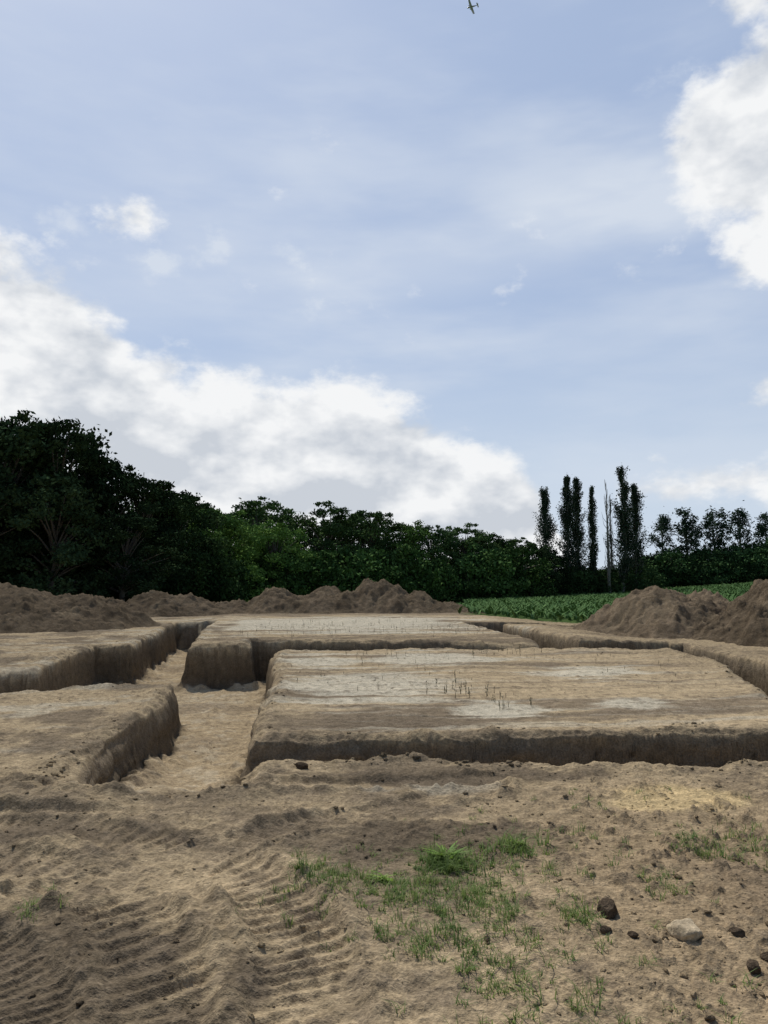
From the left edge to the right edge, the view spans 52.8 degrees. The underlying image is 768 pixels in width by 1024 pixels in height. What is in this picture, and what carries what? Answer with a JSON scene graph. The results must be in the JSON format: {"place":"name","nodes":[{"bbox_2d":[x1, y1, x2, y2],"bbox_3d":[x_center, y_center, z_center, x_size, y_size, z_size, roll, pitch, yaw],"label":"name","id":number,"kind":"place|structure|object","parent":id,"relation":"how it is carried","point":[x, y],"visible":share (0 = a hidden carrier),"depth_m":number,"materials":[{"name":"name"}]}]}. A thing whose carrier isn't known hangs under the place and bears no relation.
{"place":"outdoors","nodes":[
{"label":"outdoors","id":0,"kind":"place"},
{"bbox_2d":[0,585,767,1023],"bbox_3d":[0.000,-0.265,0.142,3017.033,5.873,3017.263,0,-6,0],"label":"ground","id":1,"kind":"structure","parent":0,"point":[218,675],"depth_m":5.88,"materials":[{"name":"soil"}]},
{"bbox_2d":[1,426,44,541],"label":"oak tree","id":2,"kind":"object","parent":1,"relation":"on","point":[17,483],"visible":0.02,"depth_m":53.11,"materials":[{"name":"green plant"}]},
{"bbox_2d":[0,416,61,554],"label":"oak tree","id":3,"kind":"object","parent":1,"relation":"on","point":[7,425],"visible":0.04,"depth_m":53.22,"materials":[{"name":"green plant"}]},
{"bbox_2d":[0,410,98,588],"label":"oak tree","id":4,"kind":"object","parent":1,"relation":"on","point":[20,444],"visible":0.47,"depth_m":49.51,"materials":[{"name":"green plant"}]},
{"bbox_2d":[0,476,123,596],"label":"oak tree","id":5,"kind":"object","parent":1,"relation":"on","point":[71,552],"visible":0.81,"depth_m":48.25,"materials":[{"name":"green plant"}]},
{"bbox_2d":[0,417,131,594],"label":"oak tree","id":6,"kind":"object","parent":1,"relation":"on","point":[103,497],"visible":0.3,"depth_m":52.63,"materials":[{"name":"green plant"}]},
{"bbox_2d":[26,417,119,516],"bbox_3d":[-24.861,0.324,58.177,9.894,15.014,10.990,3,-7,-28],"label":"oak tree","id":7,"kind":"object","parent":1,"relation":"on","point":[68,454],"visible":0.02,"depth_m":56.60,"materials":[{"name":"green plant"}]},
{"bbox_2d":[0,582,161,633],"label":"dirt pile","id":8,"kind":"object","parent":1,"relation":"on","point":[25,610],"visible":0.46,"depth_m":29.47,"materials":[{"name":"soil"}]},
{"bbox_2d":[48,448,163,601],"bbox_3d":[-20.762,1.452,56.569,9.470,12.300,9.564,0,-6,-3],"label":"oak tree","id":9,"kind":"object","parent":1,"relation":"on","point":[111,470],"visible":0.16,"depth_m":55.19,"materials":[{"name":"green plant"}]},
{"bbox_2d":[61,510,190,601],"bbox_3d":[-16.795,3.439,52.294,7.952,7.128,8.053,-1,-6,14],"label":"oak tree","id":10,"kind":"object","parent":1,"relation":"on","point":[149,579],"visible":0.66,"depth_m":50.72,"materials":[{"name":"green plant"}]},
{"bbox_2d":[10,533,256,602],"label":"undergrowth","id":11,"kind":"object","parent":1,"relation":"on","point":[206,588],"visible":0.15,"depth_m":61.11,"materials":[{"name":"green plant"}]},
{"bbox_2d":[89,475,197,596],"bbox_3d":[-18.243,2.346,57.866,10.176,10.745,10.066,-5,-7,38],"label":"oak tree","id":12,"kind":"object","parent":1,"relation":"on","point":[158,505],"visible":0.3,"depth_m":56.93,"materials":[{"name":"green plant"}]},
{"bbox_2d":[95,590,231,616],"bbox_3d":[-13.750,5.228,42.690,14.500,1.854,10.000,0,-6,0],"label":"dirt pile","id":13,"kind":"object","parent":1,"relation":"on","point":[152,603],"visible":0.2,"depth_m":41.27,"materials":[{"name":"soil"}]},
{"bbox_2d":[118,490,233,555],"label":"oak tree","id":14,"kind":"object","parent":1,"relation":"on","point":[178,528],"visible":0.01,"depth_m":78.40,"materials":[{"name":"green plant"}]},
{"bbox_2d":[127,489,240,563],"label":"oak tree","id":15,"kind":"object","parent":1,"relation":"on","point":[199,524],"visible":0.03,"depth_m":67.67,"materials":[{"name":"green plant"}]},
{"bbox_2d":[128,492,244,596],"bbox_3d":[-17.022,2.946,61.864,9.462,10.255,10.510,4,-7,-37],"label":"oak tree","id":16,"kind":"object","parent":1,"relation":"on","point":[188,513],"visible":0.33,"depth_m":60.56,"materials":[{"name":"green plant"}]},
{"bbox_2d":[185,503,265,601],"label":"oak tree","id":17,"kind":"object","parent":1,"relation":"on","point":[234,527],"visible":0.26,"depth_m":67.58,"materials":[{"name":"green plant"}]},
{"bbox_2d":[223,509,273,553],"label":"oak tree","id":18,"kind":"object","parent":1,"relation":"on","point":[235,510],"depth_m":93.11,"materials":[{"name":"green plant"}]},
{"bbox_2d":[226,496,302,562],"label":"oak tree","id":19,"kind":"object","parent":1,"relation":"on","point":[255,511],"visible":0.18,"depth_m":84.18,"materials":[{"name":"green plant"}]},
{"bbox_2d":[239,519,327,600],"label":"oak tree","id":20,"kind":"object","parent":1,"relation":"on","point":[277,534],"visible":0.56,"depth_m":74.83,"materials":[{"name":"green plant"}]},
{"bbox_2d":[295,762,307,768],"bbox_3d":[-0.785,2.440,7.411,0.107,0.082,0.167,2,-6,-23],"label":"dirt clod","id":21,"kind":"object","parent":1,"relation":"on","point":[301,765],"visible":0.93,"depth_m":7.37,"materials":[{"name":"brown soil"}]},
{"bbox_2d":[270,515,336,561],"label":"oak tree","id":22,"kind":"object","parent":1,"relation":"on","point":[285,519],"visible":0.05,"depth_m":86.21,"materials":[{"name":"green plant"}]},
{"bbox_2d":[278,500,382,572],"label":"oak tree","id":23,"kind":"object","parent":1,"relation":"on","point":[334,527],"visible":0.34,"depth_m":83.69,"materials":[{"name":"green plant"}]},
{"bbox_2d":[215,578,484,613],"bbox_3d":[-2.750,5.022,43.968,19.500,2.570,11.500,0,-6,0],"label":"dirt pile","id":24,"kind":"object","parent":1,"relation":"on","point":[382,596],"visible":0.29,"depth_m":42.01,"materials":[{"name":"soil"}]},
{"bbox_2d":[324,513,386,565],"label":"oak tree","id":25,"kind":"object","parent":1,"relation":"on","point":[365,543],"visible":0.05,"depth_m":87.51,"materials":[{"name":"green plant"}]},
{"bbox_2d":[341,510,412,569],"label":"oak tree","id":26,"kind":"object","parent":1,"relation":"on","point":[379,521],"visible":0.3,"depth_m":85.64,"materials":[{"name":"green plant"}]},
{"bbox_2d":[369,870,395,882],"bbox_3d":[-0.024,2.138,4.515,0.163,0.053,0.132,-2,-6,17],"label":"broadleaf weed","id":27,"kind":"object","parent":1,"relation":"on","point":[384,878],"visible":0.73,"depth_m":4.52,"materials":[{"name":"green plant"}]},
{"bbox_2d":[1,638,767,1023],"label":"soil clods","id":28,"kind":"object","parent":1,"relation":"on","point":[487,942],"visible":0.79,"depth_m":4.77,"materials":[{"name":"brown soil"}]},
{"bbox_2d":[9,785,767,1023],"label":"grass","id":29,"kind":"structure","parent":1,"relation":"on","point":[434,860],"depth_m":4.24,"materials":[{"name":"green plant"}]},
{"bbox_2d":[217,542,560,602],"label":"undergrowth","id":30,"kind":"object","parent":1,"relation":"on","point":[491,571],"visible":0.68,"depth_m":82.96,"materials":[{"name":"green plant"}]},
{"bbox_2d":[375,520,449,566],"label":"oak tree","id":31,"kind":"object","parent":1,"relation":"on","point":[416,535],"visible":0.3,"depth_m":86.37,"materials":[{"name":"green plant"}]},
{"bbox_2d":[404,525,463,569],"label":"oak tree","id":32,"kind":"object","parent":1,"relation":"on","point":[440,534],"visible":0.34,"depth_m":88.50,"materials":[{"name":"green plant"}]},
{"bbox_2d":[423,841,471,861],"bbox_3d":[0.394,2.149,4.869,0.315,0.095,0.243,3,-6,-27],"label":"broadleaf weed","id":33,"kind":"object","parent":1,"relation":"on","point":[453,852],"visible":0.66,"depth_m":4.85,"materials":[{"name":"green plant"}]},
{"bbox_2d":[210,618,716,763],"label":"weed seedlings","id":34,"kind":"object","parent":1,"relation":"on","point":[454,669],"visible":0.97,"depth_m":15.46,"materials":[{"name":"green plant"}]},
{"bbox_2d":[438,522,505,600],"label":"oak tree","id":35,"kind":"object","parent":1,"relation":"on","point":[470,540],"visible":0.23,"depth_m":90.85,"materials":[{"name":"green plant"}]},
{"bbox_2d":[600,925,611,933],"bbox_3d":[1.100,2.064,3.826,0.065,0.036,0.048,5,-8,-40],"label":"dirt clod","id":36,"kind":"object","parent":1,"relation":"on","point":[604,929],"visible":1,"depth_m":3.81,"materials":[{"name":"brown soil"}]},
{"bbox_2d":[597,897,617,918],"bbox_3d":[1.179,2.082,4.061,0.112,0.084,0.118,3,-6,-26],"label":"dirt clod","id":37,"kind":"object","parent":1,"relation":"on","point":[607,907],"visible":0.99,"depth_m":4.03,"materials":[{"name":"brown soil"}]},
{"bbox_2d":[554,565,663,594],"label":"hedgerow","id":38,"kind":"object","parent":1,"relation":"on","point":[587,581],"visible":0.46,"depth_m":102.55,"materials":[{"name":"green plant"}]},
{"bbox_2d":[627,931,638,938],"bbox_3d":[1.221,2.073,3.793,0.044,0.034,0.058,5,-7,-39],"label":"dirt clod","id":39,"kind":"object","parent":1,"relation":"on","point":[633,934],"visible":1,"depth_m":3.78,"materials":[{"name":"brown soil"}]},
{"bbox_2d":[567,585,728,638],"bbox_3d":[10.250,4.252,27.712,10.500,3.257,12.000,0,-6,0],"label":"dirt pile","id":40,"kind":"object","parent":1,"relation":"on","point":[654,611],"visible":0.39,"depth_m":26.34,"materials":[{"name":"soil"}]},
{"bbox_2d":[645,512,676,555],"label":"tree","id":41,"kind":"object","parent":1,"relation":"on","point":[664,523],"visible":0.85,"depth_m":120.79,"materials":[{"name":"green plant"}]},
{"bbox_2d":[666,918,702,941],"bbox_3d":[1.486,2.068,3.819,0.153,0.104,0.176,4,-7,-34],"label":"stone","id":42,"kind":"object","parent":1,"relation":"on","point":[685,929],"visible":0.92,"depth_m":3.77,"materials":[{"name":"beige stone"}]},
{"bbox_2d":[672,507,704,556],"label":"tree","id":43,"kind":"object","parent":1,"relation":"on","point":[688,532],"visible":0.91,"depth_m":120.60,"materials":[{"name":"green plant"}]},
{"bbox_2d":[610,537,767,588],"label":"distant hedge","id":44,"kind":"object","parent":1,"relation":"on","point":[731,565],"visible":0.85,"depth_m":115.39,"materials":[{"name":"green plant"}]},
{"bbox_2d":[693,506,738,555],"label":"tree","id":45,"kind":"object","parent":1,"relation":"on","point":[717,542],"visible":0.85,"depth_m":120.64,"materials":[{"name":"green plant"}]},
{"bbox_2d":[692,579,767,646],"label":"dirt pile","id":46,"kind":"object","parent":1,"relation":"on","point":[741,620],"visible":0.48,"depth_m":23.36,"materials":[{"name":"soil"}]},
{"bbox_2d":[729,927,744,936],"bbox_3d":[1.736,2.070,3.806,0.078,0.040,0.048,-5,-8,40],"label":"dirt clod","id":47,"kind":"object","parent":1,"relation":"on","point":[737,931],"visible":1,"depth_m":3.79,"materials":[{"name":"brown soil"}]},
{"bbox_2d":[724,500,755,549],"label":"tree","id":48,"kind":"object","parent":1,"relation":"on","point":[739,521],"visible":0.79,"depth_m":121.19,"materials":[{"name":"green plant"}]},
{"bbox_2d":[746,959,760,974],"bbox_3d":[1.657,2.045,3.466,0.059,0.060,0.077,-3,-6,23],"label":"dirt clod","id":49,"kind":"object","parent":1,"relation":"on","point":[752,964],"visible":0.99,"depth_m":3.45,"materials":[{"name":"brown soil"}]},
{"bbox_2d":[750,512,767,546],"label":"tree","id":50,"kind":"object","parent":1,"relation":"on","point":[762,527],"visible":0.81,"depth_m":120.94,"materials":[{"name":"green plant"}]},
{"bbox_2d":[760,951,767,961],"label":"dirt clod","id":51,"kind":"object","parent":1,"relation":"on","point":[763,955],"visible":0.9,"depth_m":3.59,"materials":[{"name":"brown soil"}]},
{"bbox_2d":[0,0,767,568],"label":"sky","id":52,"kind":"structure","parent":0,"point":[442,263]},
{"bbox_2d":[467,0,478,13],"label":"airplane","id":53,"kind":"object","parent":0,"point":[470,7],"visible":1,"depth_m":709.73,"materials":[{"name":"paint"}]},
{"bbox_2d":[449,581,752,621],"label":"crop field","id":54,"kind":"structure","parent":0,"point":[585,606],"depth_m":58.65,"materials":[{"name":"green plant"}]},
{"bbox_2d":[449,529,520,597],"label":"oak tree","id":55,"kind":"object","parent":54,"relation":"on","point":[497,537],"visible":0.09,"depth_m":92.73,"materials":[{"name":"green plant"}]},
{"bbox_2d":[491,537,553,595],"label":"oak tree","id":56,"kind":"object","parent":54,"relation":"on","point":[521,540],"visible":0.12,"depth_m":94.03,"materials":[{"name":"green plant"}]},
{"bbox_2d":[531,486,557,578],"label":"poplar tree","id":57,"kind":"object","parent":54,"relation":"on","point":[545,527],"visible":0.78,"depth_m":103.03,"materials":[{"name":"green plant"}]},
{"bbox_2d":[523,540,567,596],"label":"oak tree","id":58,"kind":"object","parent":54,"relation":"on","point":[541,551],"visible":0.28,"depth_m":95.87,"materials":[{"name":"green plant"}]},
{"bbox_2d":[535,549,576,594],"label":"oak tree","id":59,"kind":"object","parent":54,"relation":"on","point":[560,567],"visible":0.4,"depth_m":99.44,"materials":[{"name":"green plant"}]},
{"bbox_2d":[552,474,581,591],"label":"poplar tree","id":60,"kind":"object","parent":54,"relation":"on","point":[567,511],"visible":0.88,"depth_m":103.37,"materials":[{"name":"green plant"}]},
{"bbox_2d":[568,477,590,573],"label":"poplar tree","id":61,"kind":"object","parent":54,"relation":"on","point":[578,530],"visible":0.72,"depth_m":104.09,"materials":[{"name":"green plant"}]},
{"bbox_2d":[586,485,599,592],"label":"poplar tree","id":62,"kind":"object","parent":54,"relation":"on","point":[591,520],"visible":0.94,"depth_m":104.13,"materials":[{"name":"green plant"}]},
{"bbox_2d":[602,479,613,592],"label":"poplar tree","id":63,"kind":"object","parent":54,"relation":"on","point":[607,545],"visible":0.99,"depth_m":102.75,"materials":[{"name":"grey plant"}]},
{"bbox_2d":[608,494,614,572],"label":"poplar tree","id":64,"kind":"object","parent":54,"relation":"on","point":[610,536],"visible":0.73,"depth_m":105.06,"materials":[{"name":"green plant"}]},
{"bbox_2d":[610,466,644,592],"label":"poplar tree","id":65,"kind":"object","parent":54,"relation":"on","point":[625,526],"visible":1,"depth_m":102.79,"materials":[{"name":"green plant"}]},
{"bbox_2d":[626,483,651,582],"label":"poplar tree","id":66,"kind":"object","parent":54,"relation":"on","point":[637,503],"visible":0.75,"depth_m":103.94,"materials":[{"name":"green plant"}]}
]}

